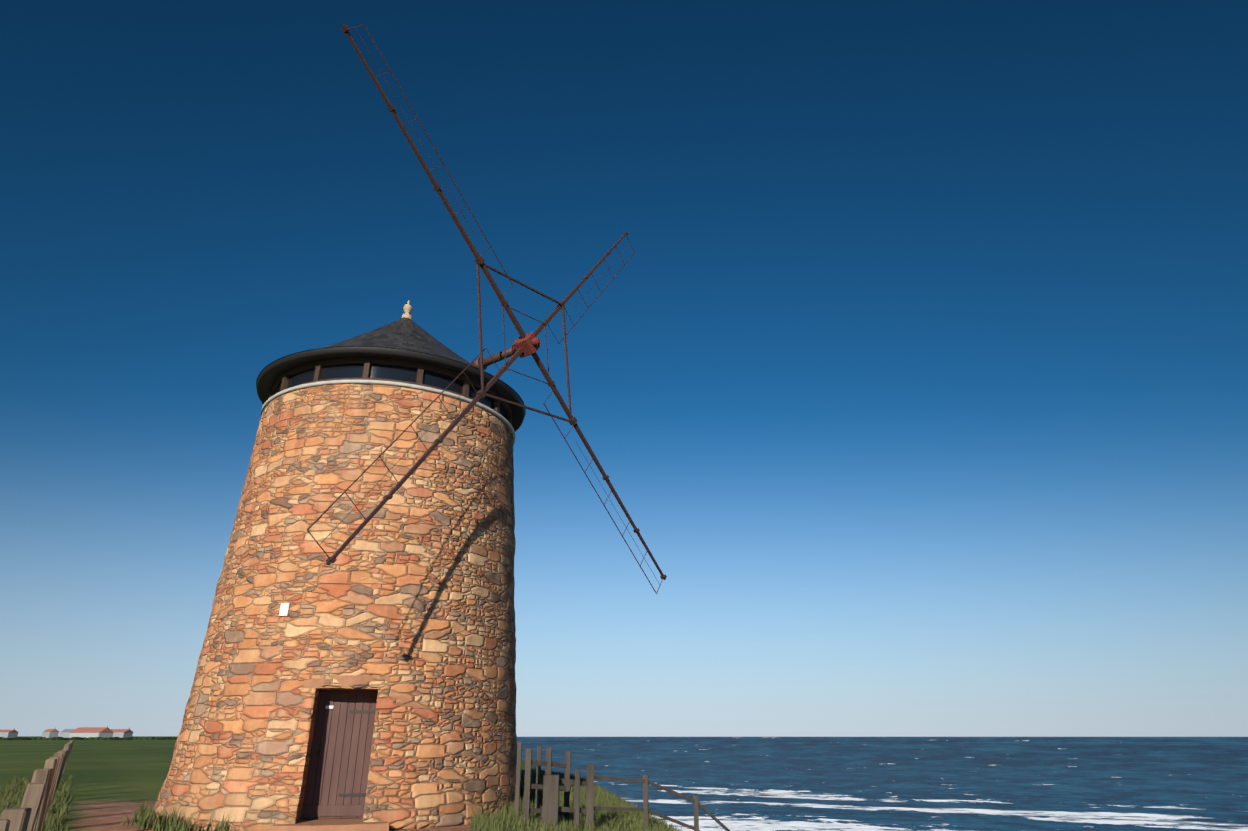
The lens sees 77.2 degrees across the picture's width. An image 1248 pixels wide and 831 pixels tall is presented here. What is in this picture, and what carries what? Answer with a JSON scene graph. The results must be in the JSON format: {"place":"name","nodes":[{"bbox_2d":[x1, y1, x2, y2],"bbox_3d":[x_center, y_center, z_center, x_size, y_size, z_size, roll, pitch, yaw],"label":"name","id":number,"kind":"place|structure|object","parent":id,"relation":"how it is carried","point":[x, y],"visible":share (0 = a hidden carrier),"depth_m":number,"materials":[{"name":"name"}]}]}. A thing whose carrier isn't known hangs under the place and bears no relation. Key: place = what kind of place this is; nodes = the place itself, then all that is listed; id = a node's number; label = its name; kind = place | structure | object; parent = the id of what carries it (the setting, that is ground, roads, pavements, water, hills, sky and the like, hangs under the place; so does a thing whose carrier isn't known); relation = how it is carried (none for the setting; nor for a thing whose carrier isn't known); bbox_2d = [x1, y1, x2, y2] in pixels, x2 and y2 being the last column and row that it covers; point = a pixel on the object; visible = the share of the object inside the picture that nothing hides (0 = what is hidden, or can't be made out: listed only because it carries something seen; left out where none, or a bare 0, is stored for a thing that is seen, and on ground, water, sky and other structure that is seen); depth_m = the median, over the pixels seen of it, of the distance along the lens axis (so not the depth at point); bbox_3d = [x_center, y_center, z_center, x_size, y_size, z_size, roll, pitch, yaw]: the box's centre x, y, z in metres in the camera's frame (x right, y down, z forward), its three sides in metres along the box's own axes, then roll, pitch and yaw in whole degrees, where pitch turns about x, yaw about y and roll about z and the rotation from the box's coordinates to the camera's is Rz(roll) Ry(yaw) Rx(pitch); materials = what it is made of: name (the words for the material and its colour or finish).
{"place":"outdoors","nodes":[
{"label":"outdoors","id":0,"kind":"place"},
{"bbox_2d":[0,736,544,830],"bbox_3d":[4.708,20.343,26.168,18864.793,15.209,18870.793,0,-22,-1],"label":"terrain","id":1,"kind":"structure","parent":0,"point":[113,782],"depth_m":31.25,"materials":[{"name":"green plant"}]},
{"bbox_2d":[0,740,73,830],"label":"field fence posts","id":2,"kind":"object","parent":1,"relation":"on","point":[29,814],"visible":1,"depth_m":7.86,"materials":[{"name":"wood"}]},
{"bbox_2d":[0,726,132,737],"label":"distant houses","id":3,"kind":"structure","parent":1,"relation":"on","point":[87,732],"depth_m":635.09,"materials":[{"name":"grey"}]},
{"bbox_2d":[0,737,176,739],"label":"field hedge line","id":4,"kind":"object","parent":1,"relation":"on","point":[93,738],"visible":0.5,"depth_m":326.09,"materials":[{"name":"green plant"}]},
{"bbox_2d":[152,384,519,830],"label":"windmill tower","id":5,"kind":"structure","parent":1,"relation":"on","point":[365,681],"depth_m":14.05,"materials":[{"name":"stone"}]},
{"bbox_2d":[261,379,514,444],"bbox_3d":[-5.367,0.372,18.181,5.640,0.098,5.640,0,-22,-1],"label":"ledge ring","id":6,"kind":"object","parent":5,"relation":"on","point":[358,381],"visible":0.27,"depth_m":15.86,"materials":[{"name":"grey stone"}]},
{"bbox_2d":[269,357,511,423],"bbox_3d":[-5.367,0.081,18.300,5.400,0.529,5.400,7,-23,-17],"label":"window frame","id":7,"kind":"object","parent":5,"relation":"on","point":[319,365],"visible":0.35,"depth_m":16.09,"materials":[{"name":"brown wood"}]},
{"bbox_2d":[274,364,507,419],"bbox_3d":[-5.367,0.077,18.302,5.260,0.560,5.260,7,-23,-17],"label":"window band","id":8,"kind":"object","parent":7,"relation":"in","point":[386,372],"depth_m":16.07,"materials":[{"name":"black glass"}]},
{"bbox_2d":[256,317,525,431],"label":"conical roof","id":9,"kind":"structure","parent":5,"relation":"on","point":[406,339],"depth_m":16.62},
{"bbox_2d":[401,301,412,319],"bbox_3d":[-5.367,-2.606,19.403,0.260,0.580,0.260,0,-22,-1],"label":"finial","id":10,"kind":"object","parent":9,"relation":"on","point":[407,308],"visible":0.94,"depth_m":19.32,"materials":[{"name":"beige stone"}]},
{"bbox_2d":[307,24,666,593],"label":"windmill sails","id":11,"kind":"object","parent":5,"relation":"on","point":[481,363],"visible":0.92,"depth_m":15.84},
{"bbox_2d":[512,332,540,357],"bbox_3d":[-2.066,-1.492,16.585,0.683,0.488,0.480,-14,-26,31],"label":"sail hub","id":12,"kind":"object","parent":11,"relation":"attached to","point":[529,344],"visible":0.79,"depth_m":16.43,"materials":[{"name":"red metal"}]},
{"bbox_2d":[0,769,689,830],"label":"grass tufts","id":13,"kind":"object","parent":1,"relation":"on","point":[604,820],"visible":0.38,"depth_m":13.43,"materials":[{"name":"green plant"}]},
{"bbox_2d":[514,742,729,830],"bbox_3d":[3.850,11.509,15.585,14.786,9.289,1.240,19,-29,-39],"label":"wooden fence","id":14,"kind":"object","parent":1,"relation":"on","point":[551,809],"visible":1,"depth_m":12.79,"materials":[{"name":"wood"}]},
{"bbox_2d":[0,0,1247,736],"label":"sky","id":15,"kind":"structure","parent":0,"point":[914,378],"materials":[{"name":"blue"}]},
{"bbox_2d":[517,737,1247,830],"bbox_3d":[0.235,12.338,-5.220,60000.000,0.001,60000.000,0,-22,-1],"label":"sea water","id":16,"kind":"structure","parent":0,"point":[967,783],"depth_m":255.93,"materials":[{"name":"blue liquid"}]}
]}

